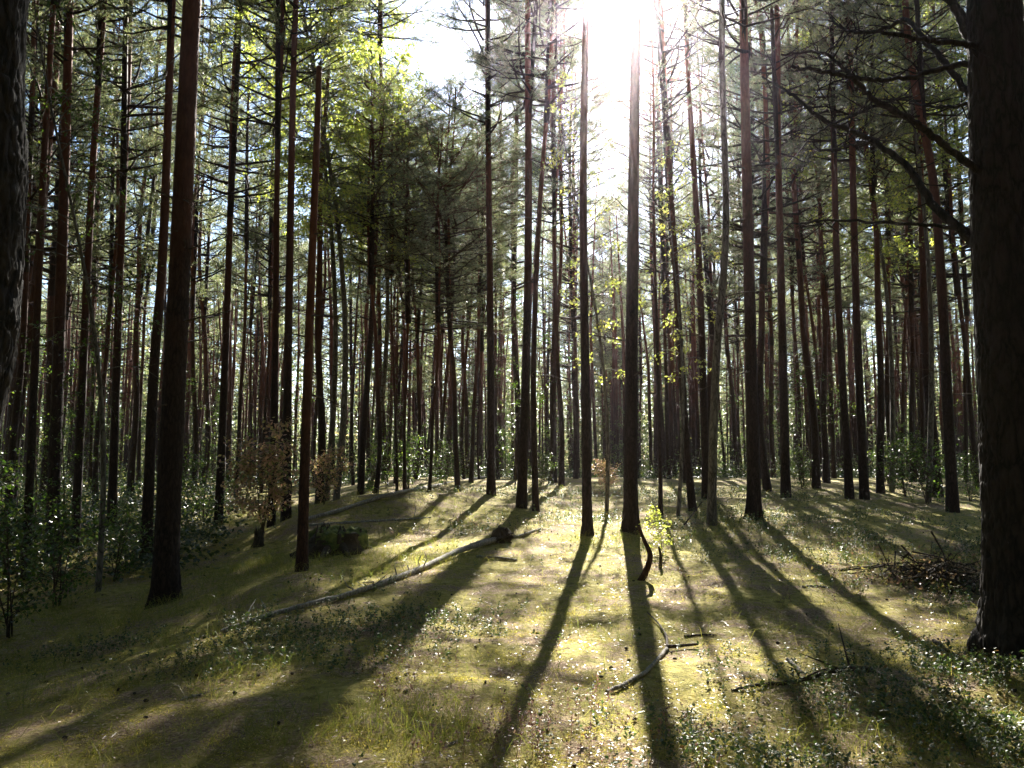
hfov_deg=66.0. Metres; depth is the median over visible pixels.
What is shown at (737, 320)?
pine tree
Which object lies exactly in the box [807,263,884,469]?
pine tree
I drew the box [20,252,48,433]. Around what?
pine tree
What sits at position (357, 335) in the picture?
pine tree
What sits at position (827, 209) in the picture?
pine tree
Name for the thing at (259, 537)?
stump
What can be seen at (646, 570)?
dead sapling
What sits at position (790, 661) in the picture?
stick
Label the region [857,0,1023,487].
pine tree
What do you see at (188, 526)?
undergrowth
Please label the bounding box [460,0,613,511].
pine tree
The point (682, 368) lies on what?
birch tree
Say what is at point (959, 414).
sapling
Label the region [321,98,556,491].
pine tree
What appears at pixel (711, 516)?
birch tree
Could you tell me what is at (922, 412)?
pine tree
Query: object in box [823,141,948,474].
pine tree
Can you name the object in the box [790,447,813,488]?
shrub
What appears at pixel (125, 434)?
sapling
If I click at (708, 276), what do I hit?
pine tree
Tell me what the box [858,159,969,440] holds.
pine tree
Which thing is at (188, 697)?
stick
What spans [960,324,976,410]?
pine tree
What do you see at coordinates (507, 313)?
pine tree
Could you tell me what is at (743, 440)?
sapling
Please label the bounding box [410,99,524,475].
pine tree
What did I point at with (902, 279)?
pine tree
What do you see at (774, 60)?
pine tree
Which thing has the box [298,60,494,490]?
pine tree
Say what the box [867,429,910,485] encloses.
shrub
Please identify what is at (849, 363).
pine tree
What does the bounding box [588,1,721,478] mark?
pine tree
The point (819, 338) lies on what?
pine tree
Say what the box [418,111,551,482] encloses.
pine tree
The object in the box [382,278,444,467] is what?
pine tree
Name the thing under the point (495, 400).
pine tree
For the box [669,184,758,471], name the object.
pine tree
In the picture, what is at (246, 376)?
pine tree
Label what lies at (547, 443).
sapling
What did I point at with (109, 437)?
sapling
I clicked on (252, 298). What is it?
pine tree
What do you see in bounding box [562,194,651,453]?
pine tree
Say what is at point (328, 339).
pine tree
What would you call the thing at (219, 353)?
pine tree
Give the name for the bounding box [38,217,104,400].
pine tree
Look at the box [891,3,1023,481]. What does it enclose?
pine tree
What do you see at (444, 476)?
shrub
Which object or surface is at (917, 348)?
pine tree
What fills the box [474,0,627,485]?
pine tree
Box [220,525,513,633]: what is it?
fallen tree
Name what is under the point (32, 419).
pine tree
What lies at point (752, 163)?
pine tree
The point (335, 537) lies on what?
stump
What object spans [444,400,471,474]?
sapling
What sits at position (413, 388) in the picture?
pine tree
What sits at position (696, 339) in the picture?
pine tree
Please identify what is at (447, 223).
pine tree
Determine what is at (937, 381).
pine tree
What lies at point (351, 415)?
pine tree
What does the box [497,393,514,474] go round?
sapling
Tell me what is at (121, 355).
pine tree
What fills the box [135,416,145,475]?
sapling
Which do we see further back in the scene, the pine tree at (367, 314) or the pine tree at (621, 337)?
the pine tree at (621, 337)
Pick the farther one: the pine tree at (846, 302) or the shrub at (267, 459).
the pine tree at (846, 302)
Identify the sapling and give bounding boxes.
[0,348,78,541]
[0,445,18,503]
[16,372,98,587]
[19,432,86,512]
[24,311,79,488]
[63,305,124,461]
[63,397,119,464]
[66,430,119,512]
[85,401,124,472]
[105,406,131,462]
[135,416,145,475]
[139,362,212,459]
[187,382,235,479]
[201,388,227,483]
[245,410,258,449]
[279,360,316,494]
[324,385,347,454]
[349,328,403,484]
[375,394,425,458]
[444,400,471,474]
[451,394,475,450]
[486,346,551,487]
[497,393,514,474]
[502,408,514,475]
[507,291,579,481]
[538,425,558,465]
[556,404,572,475]
[564,415,580,462]
[592,422,622,463]
[600,399,653,458]
[617,387,647,457]
[637,526,652,580]
[718,384,742,476]
[731,413,746,460]
[763,348,853,484]
[763,383,779,473]
[773,345,838,480]
[778,385,805,467]
[789,409,805,460]
[814,368,855,454]
[867,393,908,451]
[884,414,905,480]
[896,370,937,454]
[938,358,977,452]
[939,429,970,475]
[952,326,976,414]
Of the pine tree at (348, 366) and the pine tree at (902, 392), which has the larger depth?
the pine tree at (348, 366)
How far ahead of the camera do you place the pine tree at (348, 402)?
67.28 m
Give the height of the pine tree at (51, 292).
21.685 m
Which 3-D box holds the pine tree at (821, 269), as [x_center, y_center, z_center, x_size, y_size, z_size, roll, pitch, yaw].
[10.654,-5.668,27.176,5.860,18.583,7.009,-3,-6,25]
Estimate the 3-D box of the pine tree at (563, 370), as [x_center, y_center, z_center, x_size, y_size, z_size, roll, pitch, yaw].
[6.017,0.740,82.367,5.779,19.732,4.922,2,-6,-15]
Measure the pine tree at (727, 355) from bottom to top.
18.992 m
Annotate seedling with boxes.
[635,505,676,554]
[848,580,869,602]
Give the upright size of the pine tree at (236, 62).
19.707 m
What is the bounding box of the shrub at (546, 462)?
[528,451,558,486]
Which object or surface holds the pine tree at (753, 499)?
on the ground at (586, 573)
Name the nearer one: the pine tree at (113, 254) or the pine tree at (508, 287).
the pine tree at (113, 254)
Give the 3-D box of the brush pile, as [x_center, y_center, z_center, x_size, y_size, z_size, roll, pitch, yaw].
[5.648,2.402,10.150,3.651,0.993,2.867,0,-6,0]
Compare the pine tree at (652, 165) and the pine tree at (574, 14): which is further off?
the pine tree at (574, 14)
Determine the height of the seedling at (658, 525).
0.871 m
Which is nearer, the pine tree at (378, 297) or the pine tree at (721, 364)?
the pine tree at (378, 297)
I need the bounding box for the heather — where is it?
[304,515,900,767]
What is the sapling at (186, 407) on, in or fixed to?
on the ground at (586, 573)
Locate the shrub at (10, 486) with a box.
[0,452,76,576]
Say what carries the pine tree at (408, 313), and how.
on the ground at (586, 573)
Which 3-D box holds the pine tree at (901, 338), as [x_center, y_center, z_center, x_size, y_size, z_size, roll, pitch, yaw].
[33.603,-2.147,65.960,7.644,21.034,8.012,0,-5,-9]
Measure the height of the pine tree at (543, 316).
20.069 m
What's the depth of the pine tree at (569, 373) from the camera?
58.97 m
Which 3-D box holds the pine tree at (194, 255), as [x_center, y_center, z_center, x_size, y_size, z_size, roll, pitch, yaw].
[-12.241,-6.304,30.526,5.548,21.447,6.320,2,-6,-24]
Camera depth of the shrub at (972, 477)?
19.94 m
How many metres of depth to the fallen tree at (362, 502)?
16.64 m
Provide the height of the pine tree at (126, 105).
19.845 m
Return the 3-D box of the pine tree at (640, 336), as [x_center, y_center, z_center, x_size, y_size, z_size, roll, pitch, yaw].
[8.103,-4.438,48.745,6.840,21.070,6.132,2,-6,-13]
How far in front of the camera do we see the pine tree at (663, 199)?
27.89 m
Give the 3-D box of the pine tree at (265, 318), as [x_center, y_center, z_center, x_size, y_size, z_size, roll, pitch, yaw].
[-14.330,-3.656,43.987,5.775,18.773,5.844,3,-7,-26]
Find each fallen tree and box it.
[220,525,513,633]
[309,476,485,519]
[309,508,430,525]
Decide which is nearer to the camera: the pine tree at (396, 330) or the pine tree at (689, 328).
the pine tree at (396, 330)
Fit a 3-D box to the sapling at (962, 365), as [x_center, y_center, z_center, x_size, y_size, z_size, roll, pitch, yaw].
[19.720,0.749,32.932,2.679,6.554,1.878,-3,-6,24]
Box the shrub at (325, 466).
[309,445,361,504]
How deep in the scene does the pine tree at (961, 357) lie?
77.57 m
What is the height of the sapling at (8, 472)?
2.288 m
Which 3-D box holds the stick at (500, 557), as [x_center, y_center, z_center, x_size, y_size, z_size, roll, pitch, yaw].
[-0.227,2.505,11.358,0.629,0.072,0.045,-2,-6,19]
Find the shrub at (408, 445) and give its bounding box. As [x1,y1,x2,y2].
[383,429,429,488]
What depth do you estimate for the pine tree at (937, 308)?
51.53 m
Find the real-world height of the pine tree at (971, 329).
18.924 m
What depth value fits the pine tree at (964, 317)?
69.46 m
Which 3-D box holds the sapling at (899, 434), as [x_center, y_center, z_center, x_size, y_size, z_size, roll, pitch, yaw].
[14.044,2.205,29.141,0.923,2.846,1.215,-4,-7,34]
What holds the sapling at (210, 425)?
on the ground at (586, 573)
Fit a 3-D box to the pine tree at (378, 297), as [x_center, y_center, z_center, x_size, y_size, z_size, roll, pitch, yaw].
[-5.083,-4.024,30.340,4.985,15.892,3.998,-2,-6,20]
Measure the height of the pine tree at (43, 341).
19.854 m
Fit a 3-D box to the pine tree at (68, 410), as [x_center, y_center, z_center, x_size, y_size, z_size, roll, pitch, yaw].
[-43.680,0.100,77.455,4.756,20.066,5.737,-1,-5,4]
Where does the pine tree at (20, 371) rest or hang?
on the ground at (586, 573)
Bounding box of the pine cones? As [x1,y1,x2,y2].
[6,531,1016,767]
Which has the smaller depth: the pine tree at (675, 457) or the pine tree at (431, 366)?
the pine tree at (675, 457)
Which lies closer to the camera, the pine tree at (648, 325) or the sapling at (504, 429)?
the sapling at (504, 429)
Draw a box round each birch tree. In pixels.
[17,0,164,592]
[199,0,400,500]
[209,0,427,500]
[324,0,457,488]
[533,71,625,510]
[638,139,733,516]
[660,0,783,525]
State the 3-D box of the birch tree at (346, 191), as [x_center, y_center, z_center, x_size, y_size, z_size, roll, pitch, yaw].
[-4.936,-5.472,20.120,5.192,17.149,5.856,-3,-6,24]
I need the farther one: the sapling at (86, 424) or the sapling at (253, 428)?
the sapling at (253, 428)
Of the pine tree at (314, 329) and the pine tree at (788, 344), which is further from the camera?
the pine tree at (788, 344)
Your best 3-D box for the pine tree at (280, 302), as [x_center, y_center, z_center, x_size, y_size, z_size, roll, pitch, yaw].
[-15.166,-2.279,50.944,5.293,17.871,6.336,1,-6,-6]
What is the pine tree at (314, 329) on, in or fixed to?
on the ground at (586, 573)
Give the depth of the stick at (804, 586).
9.55 m
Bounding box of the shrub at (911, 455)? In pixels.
[880,432,968,503]
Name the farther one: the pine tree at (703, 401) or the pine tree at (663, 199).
the pine tree at (663, 199)
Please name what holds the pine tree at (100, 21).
on the ground at (586, 573)
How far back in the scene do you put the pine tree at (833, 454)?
31.28 m
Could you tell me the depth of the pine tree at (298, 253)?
34.55 m
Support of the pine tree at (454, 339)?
on the ground at (586, 573)
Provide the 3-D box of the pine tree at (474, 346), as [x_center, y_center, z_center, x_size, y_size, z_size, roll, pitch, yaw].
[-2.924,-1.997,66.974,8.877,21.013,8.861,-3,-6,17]
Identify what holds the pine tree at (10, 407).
on the ground at (586, 573)
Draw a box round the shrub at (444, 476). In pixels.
[419,438,467,485]
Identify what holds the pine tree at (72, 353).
on the ground at (586, 573)
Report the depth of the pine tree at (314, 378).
63.16 m
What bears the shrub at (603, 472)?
on the ground at (586, 573)
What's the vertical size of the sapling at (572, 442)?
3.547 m
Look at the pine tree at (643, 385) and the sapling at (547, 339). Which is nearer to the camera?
the sapling at (547, 339)
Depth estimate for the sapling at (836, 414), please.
34.77 m
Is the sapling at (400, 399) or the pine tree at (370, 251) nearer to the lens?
the pine tree at (370, 251)
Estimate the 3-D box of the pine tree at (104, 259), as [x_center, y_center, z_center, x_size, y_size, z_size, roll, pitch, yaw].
[-15.732,-6.712,29.353,8.478,22.052,6.522,3,-6,-38]
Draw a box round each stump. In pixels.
[251,524,263,547]
[290,523,371,560]
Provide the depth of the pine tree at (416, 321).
30.03 m
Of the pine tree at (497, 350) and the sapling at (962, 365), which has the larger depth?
the pine tree at (497, 350)
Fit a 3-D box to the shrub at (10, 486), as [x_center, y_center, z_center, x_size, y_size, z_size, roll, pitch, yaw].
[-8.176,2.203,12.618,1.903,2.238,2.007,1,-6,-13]
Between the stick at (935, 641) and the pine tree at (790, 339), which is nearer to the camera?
the stick at (935, 641)
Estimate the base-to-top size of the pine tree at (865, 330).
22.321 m
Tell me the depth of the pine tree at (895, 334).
39.01 m
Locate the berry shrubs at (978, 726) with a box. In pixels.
[0,478,1023,767]
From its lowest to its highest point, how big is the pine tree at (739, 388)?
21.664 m
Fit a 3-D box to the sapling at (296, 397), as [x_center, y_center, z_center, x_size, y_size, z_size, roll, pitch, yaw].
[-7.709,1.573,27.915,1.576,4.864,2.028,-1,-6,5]
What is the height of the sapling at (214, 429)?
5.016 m
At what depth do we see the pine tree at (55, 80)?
20.57 m
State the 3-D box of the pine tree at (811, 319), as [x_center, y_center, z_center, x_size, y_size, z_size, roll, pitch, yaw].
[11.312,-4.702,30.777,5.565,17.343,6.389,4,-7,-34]
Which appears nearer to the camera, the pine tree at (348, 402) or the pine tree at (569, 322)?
the pine tree at (569, 322)
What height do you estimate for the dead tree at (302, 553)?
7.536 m
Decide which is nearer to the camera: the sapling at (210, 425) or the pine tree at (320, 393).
the pine tree at (320, 393)
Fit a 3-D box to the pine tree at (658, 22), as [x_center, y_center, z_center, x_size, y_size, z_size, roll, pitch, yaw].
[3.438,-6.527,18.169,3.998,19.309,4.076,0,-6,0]
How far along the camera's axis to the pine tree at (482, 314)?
29.29 m
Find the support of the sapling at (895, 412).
on the ground at (586, 573)
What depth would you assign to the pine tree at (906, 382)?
58.64 m
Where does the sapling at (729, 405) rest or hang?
on the ground at (586, 573)
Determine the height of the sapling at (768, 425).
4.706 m
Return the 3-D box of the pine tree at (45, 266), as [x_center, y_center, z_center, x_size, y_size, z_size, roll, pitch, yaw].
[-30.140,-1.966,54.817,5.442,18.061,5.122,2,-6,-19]
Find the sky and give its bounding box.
[26,0,975,459]
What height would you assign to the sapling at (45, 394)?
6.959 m
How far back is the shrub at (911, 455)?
18.84 m
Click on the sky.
(445, 60)
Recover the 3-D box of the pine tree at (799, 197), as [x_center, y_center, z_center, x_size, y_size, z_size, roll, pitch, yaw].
[11.345,-5.805,31.147,7.190,19.632,6.253,-2,-6,20]
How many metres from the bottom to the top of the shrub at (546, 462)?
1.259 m
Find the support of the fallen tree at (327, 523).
on the ground at (586, 573)
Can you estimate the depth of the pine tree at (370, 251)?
20.03 m
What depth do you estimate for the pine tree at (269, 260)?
29.47 m
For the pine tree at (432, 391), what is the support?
on the ground at (586, 573)
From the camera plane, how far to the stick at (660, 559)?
10.60 m
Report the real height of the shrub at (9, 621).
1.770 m
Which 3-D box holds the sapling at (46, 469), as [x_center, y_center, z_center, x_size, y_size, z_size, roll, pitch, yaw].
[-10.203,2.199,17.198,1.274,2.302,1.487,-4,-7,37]
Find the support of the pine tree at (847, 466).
on the ground at (586, 573)
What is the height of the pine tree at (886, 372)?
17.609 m
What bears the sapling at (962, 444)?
on the ground at (586, 573)
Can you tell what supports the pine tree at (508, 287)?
on the ground at (586, 573)
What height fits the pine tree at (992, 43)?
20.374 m
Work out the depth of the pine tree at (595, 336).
76.80 m
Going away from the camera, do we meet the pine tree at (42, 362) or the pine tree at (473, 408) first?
the pine tree at (473, 408)
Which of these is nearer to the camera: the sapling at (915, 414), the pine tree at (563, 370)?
the sapling at (915, 414)
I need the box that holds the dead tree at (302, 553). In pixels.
[282,66,360,571]
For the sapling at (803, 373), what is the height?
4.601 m
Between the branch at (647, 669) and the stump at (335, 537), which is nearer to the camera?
the branch at (647, 669)
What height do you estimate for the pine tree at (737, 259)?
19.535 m
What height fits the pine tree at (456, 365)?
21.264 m
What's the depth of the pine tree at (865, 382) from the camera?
68.23 m
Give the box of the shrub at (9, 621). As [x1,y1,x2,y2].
[0,487,81,637]
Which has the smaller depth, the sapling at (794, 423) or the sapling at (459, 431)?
the sapling at (459, 431)
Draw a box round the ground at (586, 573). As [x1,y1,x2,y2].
[0,477,1023,767]
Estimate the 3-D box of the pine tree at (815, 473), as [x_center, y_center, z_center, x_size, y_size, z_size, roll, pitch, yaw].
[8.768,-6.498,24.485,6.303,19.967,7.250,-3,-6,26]
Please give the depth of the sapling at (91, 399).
24.68 m
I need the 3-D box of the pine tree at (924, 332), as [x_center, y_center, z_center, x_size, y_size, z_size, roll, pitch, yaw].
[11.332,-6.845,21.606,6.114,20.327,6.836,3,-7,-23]
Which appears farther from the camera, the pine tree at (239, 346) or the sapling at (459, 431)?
the pine tree at (239, 346)
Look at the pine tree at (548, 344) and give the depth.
62.31 m
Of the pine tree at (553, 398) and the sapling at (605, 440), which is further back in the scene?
the sapling at (605, 440)
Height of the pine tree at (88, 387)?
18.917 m
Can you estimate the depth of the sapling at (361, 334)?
25.43 m
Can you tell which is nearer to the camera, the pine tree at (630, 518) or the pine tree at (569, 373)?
the pine tree at (630, 518)
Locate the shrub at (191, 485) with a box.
[155,445,236,525]
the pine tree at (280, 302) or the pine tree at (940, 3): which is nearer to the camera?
the pine tree at (940, 3)
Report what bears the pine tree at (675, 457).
on the ground at (586, 573)
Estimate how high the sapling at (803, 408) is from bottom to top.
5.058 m
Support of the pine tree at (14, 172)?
on the ground at (586, 573)
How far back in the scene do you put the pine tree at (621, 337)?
67.25 m
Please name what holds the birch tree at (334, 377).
on the ground at (586, 573)
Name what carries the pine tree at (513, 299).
on the ground at (586, 573)
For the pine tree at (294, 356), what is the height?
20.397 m
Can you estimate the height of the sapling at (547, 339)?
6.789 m
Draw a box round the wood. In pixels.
[0,181,978,484]
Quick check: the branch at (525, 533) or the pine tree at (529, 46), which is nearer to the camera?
the branch at (525, 533)
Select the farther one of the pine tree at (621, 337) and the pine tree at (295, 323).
the pine tree at (621, 337)
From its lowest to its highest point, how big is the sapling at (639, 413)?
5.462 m
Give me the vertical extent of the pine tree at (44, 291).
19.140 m
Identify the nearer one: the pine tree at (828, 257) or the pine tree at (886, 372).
the pine tree at (886, 372)
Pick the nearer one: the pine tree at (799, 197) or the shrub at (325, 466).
the shrub at (325, 466)
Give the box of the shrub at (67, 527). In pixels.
[4,489,121,608]
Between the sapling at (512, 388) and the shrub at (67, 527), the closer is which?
the shrub at (67, 527)
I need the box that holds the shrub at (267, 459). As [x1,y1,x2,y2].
[214,416,300,532]
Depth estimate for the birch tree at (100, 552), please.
11.65 m
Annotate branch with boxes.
[489,528,540,538]
[605,611,698,693]
[731,623,873,690]
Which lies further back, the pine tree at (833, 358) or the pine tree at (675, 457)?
the pine tree at (833, 358)
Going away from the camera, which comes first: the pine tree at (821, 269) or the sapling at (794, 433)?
the pine tree at (821, 269)
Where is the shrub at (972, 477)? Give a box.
[942,451,979,500]
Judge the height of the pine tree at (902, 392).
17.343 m
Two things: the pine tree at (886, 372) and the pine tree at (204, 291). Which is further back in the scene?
the pine tree at (204, 291)
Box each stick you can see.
[180,685,225,700]
[445,738,460,746]
[476,555,516,560]
[658,546,661,567]
[680,502,701,528]
[684,633,714,636]
[786,658,802,672]
[802,585,830,587]
[932,639,949,652]
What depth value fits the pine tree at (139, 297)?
27.36 m
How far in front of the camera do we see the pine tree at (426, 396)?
57.81 m
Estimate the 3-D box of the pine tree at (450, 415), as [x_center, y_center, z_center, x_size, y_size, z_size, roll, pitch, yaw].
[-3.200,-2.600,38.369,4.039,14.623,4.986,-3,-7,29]
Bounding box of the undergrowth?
[0,437,979,587]
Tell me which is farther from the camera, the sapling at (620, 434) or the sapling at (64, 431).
the sapling at (620, 434)
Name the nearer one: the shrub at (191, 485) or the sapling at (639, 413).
the shrub at (191, 485)
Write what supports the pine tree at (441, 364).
on the ground at (586, 573)
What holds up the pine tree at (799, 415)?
on the ground at (586, 573)
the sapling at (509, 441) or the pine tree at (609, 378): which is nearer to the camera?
the sapling at (509, 441)
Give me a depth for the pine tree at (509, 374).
87.59 m
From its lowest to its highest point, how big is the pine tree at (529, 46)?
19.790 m
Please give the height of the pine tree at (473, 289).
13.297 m
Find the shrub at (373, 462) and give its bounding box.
[346,435,401,493]
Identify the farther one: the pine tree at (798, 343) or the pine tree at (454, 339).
the pine tree at (798, 343)
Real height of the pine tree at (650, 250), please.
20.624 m
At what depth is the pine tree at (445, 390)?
28.53 m
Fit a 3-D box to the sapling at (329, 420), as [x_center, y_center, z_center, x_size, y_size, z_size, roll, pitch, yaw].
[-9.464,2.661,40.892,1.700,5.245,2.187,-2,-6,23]
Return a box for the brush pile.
[811,531,981,594]
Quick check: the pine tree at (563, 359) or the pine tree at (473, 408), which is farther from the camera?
the pine tree at (563, 359)
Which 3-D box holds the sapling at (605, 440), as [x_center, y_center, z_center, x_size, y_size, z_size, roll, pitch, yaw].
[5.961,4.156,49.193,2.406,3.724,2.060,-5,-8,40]
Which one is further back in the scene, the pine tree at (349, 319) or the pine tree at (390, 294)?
the pine tree at (349, 319)
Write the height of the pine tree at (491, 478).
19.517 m
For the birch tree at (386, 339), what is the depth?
24.23 m
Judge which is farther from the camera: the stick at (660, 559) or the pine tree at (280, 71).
the pine tree at (280, 71)
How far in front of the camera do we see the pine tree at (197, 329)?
59.93 m
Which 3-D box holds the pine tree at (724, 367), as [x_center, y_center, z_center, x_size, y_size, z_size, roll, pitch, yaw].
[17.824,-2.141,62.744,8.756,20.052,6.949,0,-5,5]
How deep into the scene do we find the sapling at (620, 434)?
33.08 m
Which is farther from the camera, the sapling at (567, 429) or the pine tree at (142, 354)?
the sapling at (567, 429)
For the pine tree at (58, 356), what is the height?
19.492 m
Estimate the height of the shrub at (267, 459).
2.325 m
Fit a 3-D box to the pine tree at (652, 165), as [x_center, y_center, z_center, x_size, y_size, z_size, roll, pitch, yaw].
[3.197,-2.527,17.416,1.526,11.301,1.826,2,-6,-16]
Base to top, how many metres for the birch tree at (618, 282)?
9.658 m
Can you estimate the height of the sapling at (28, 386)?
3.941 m
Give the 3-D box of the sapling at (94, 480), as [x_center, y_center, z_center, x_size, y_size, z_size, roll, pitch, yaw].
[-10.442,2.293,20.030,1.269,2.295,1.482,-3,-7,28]
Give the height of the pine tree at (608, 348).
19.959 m
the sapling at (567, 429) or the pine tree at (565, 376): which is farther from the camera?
the pine tree at (565, 376)
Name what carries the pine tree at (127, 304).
on the ground at (586, 573)
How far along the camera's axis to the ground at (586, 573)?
7.50 m
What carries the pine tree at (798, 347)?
on the ground at (586, 573)
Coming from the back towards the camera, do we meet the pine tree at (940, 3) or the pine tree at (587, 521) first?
the pine tree at (940, 3)
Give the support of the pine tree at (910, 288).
on the ground at (586, 573)
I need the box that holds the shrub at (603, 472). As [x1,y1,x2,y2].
[591,458,620,489]
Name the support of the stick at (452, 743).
on the ground at (586, 573)
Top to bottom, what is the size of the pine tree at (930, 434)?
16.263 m
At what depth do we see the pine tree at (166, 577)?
10.42 m
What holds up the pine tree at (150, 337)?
on the ground at (586, 573)
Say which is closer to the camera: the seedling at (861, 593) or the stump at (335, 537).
the seedling at (861, 593)
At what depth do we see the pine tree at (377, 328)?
54.18 m
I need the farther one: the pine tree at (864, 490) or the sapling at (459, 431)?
the sapling at (459, 431)
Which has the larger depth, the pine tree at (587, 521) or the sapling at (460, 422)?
the sapling at (460, 422)
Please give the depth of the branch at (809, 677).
5.85 m
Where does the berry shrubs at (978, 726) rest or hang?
on the ground at (586, 573)
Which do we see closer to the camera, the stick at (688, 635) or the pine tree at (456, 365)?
the stick at (688, 635)
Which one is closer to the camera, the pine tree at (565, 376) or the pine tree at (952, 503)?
the pine tree at (952, 503)
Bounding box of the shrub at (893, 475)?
[868,439,925,496]
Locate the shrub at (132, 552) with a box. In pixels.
[82,500,153,580]
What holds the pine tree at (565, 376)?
on the ground at (586, 573)
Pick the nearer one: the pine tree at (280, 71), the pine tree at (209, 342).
the pine tree at (280, 71)
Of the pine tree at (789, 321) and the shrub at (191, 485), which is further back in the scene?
the pine tree at (789, 321)
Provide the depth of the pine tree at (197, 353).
55.00 m
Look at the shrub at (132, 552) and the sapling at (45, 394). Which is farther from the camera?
the sapling at (45, 394)
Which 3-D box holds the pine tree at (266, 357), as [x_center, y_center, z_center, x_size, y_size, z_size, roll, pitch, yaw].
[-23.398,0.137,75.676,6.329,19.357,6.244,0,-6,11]
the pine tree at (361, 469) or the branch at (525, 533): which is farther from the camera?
the pine tree at (361, 469)
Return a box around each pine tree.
[0,0,29,428]
[0,8,138,490]
[3,0,153,522]
[13,0,140,563]
[14,0,201,508]
[17,0,179,506]
[20,0,204,580]
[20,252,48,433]
[22,0,160,552]
[25,2,116,155]
[25,3,210,490]
[26,0,224,503]
[26,0,235,530]
[26,287,70,470]
[38,26,159,402]
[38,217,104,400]
[38,272,81,434]
[39,303,76,398]
[41,190,109,427]
[43,173,133,481]
[44,235,107,384]
[46,80,174,408]
[64,304,101,474]
[67,252,150,472]
[70,294,152,413]
[78,0,249,609]
[83,0,230,496]
[86,81,228,487]
[91,169,155,419]
[101,0,254,557]
[115,109,226,472]
[121,297,163,407]
[132,0,269,490]
[134,260,215,371]
[144,0,357,525]
[144,61,269,487]
[146,228,241,475]
[166,1,317,496]
[167,206,235,479]
[195,259,249,481]
[195,295,236,440]
[197,0,373,527]
[200,82,296,488]
[202,174,316,421]
[206,207,323,478]
[209,155,307,476]
[211,37,340,493]
[237,296,295,407]
[242,214,316,477]
[247,0,361,522]
[253,0,412,503]
[255,229,327,433]
[264,241,306,477]
[267,58,368,485]
[274,51,450,493]
[279,202,369,424]
[281,237,358,481]
[283,254,352,437]
[294,145,398,452]
[295,256,368,437]
[297,35,430,485]
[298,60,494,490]
[301,113,524,489]
[321,0,450,495]
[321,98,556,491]
[324,298,383,471]
[327,76,432,479]
[330,260,420,426]
[331,102,481,483]
[331,114,401,433]
[334,147,446,438]
[336,269,383,432]
[346,68,541,491]
[362,98,474,479]
[379,136,544,479]
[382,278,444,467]
[383,257,453,445]
[385,283,444,435]
[398,234,465,475]
[404,172,498,474]
[409,136,500,470]
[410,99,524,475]
[412,315,460,433]
[413,0,547,495]
[416,217,486,475]
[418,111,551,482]
[424,180,533,479]
[432,250,522,426]
[433,311,485,411]
[434,154,545,479]
[436,25,543,478]
[452,0,589,479]
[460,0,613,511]
[461,0,594,508]
[469,110,551,469]
[470,0,629,482]
[470,204,522,426]
[473,323,511,394]
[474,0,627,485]
[486,322,530,444]
[495,0,647,483]
[496,21,649,478]
[502,222,598,406]
[516,174,572,469]
[520,0,594,535]
[521,144,623,421]
[537,301,579,415]
[538,228,594,470]
[546,303,580,447]
[550,284,624,437]
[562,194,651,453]
[562,219,647,471]
[564,256,650,407]
[565,261,652,417]
[573,0,651,534]
[577,260,622,464]
[587,154,689,476]
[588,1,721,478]
[590,58,710,478]
[590,238,650,443]
[594,0,737,510]
[597,2,721,482]
[604,278,662,469]
[617,25,697,514]
[617,247,695,417]
[621,107,720,477]
[624,9,787,430]
[625,171,737,446]
[640,84,790,476]
[641,0,740,498]
[644,259,689,388]
[654,0,858,491]
[661,240,733,468]
[668,0,837,365]
[668,0,837,520]
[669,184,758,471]
[676,24,805,478]
[681,142,775,475]
[682,241,776,458]
[683,306,730,406]
[689,0,870,497]
[693,0,894,488]
[694,43,824,477]
[700,5,875,472]
[702,222,811,443]
[706,285,745,454]
[715,29,845,479]
[722,302,764,387]
[730,61,849,479]
[731,1,908,482]
[740,217,847,472]
[740,238,810,420]
[752,0,925,498]
[754,49,896,477]
[756,0,964,493]
[758,146,849,405]
[761,0,1023,669]
[764,286,800,399]
[770,0,964,491]
[771,281,834,393]
[773,117,868,475]
[773,163,870,472]
[776,260,831,451]
[780,0,931,499]
[798,0,967,496]
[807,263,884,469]
[809,275,862,406]
[815,190,882,477]
[819,1,968,481]
[822,164,883,414]
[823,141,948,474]
[824,0,975,512]
[827,0,968,502]
[832,241,897,462]
[835,1,951,481]
[838,0,972,481]
[838,58,968,477]
[841,7,964,461]
[849,145,972,394]
[856,60,967,478]
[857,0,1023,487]
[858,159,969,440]
[863,271,935,429]
[864,262,954,427]
[882,188,972,416]
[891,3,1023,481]
[906,321,961,443]
[933,0,967,118]
[933,169,974,347]
[934,281,974,392]
[947,242,975,379]
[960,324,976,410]
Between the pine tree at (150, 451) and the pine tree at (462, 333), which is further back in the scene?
the pine tree at (462, 333)
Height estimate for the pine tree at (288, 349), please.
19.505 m
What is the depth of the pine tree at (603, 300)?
56.50 m
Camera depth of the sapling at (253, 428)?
50.90 m
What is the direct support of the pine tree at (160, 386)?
on the ground at (586, 573)
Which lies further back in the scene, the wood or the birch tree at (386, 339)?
the wood
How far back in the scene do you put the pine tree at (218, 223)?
59.06 m
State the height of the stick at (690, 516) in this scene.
0.538 m
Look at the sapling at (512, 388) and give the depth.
24.25 m
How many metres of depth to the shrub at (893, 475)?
20.82 m
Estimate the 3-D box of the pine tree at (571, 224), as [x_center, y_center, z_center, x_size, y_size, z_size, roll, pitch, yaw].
[2.349,-5.928,31.993,6.287,20.017,6.214,-3,-7,28]
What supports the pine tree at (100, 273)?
on the ground at (586, 573)

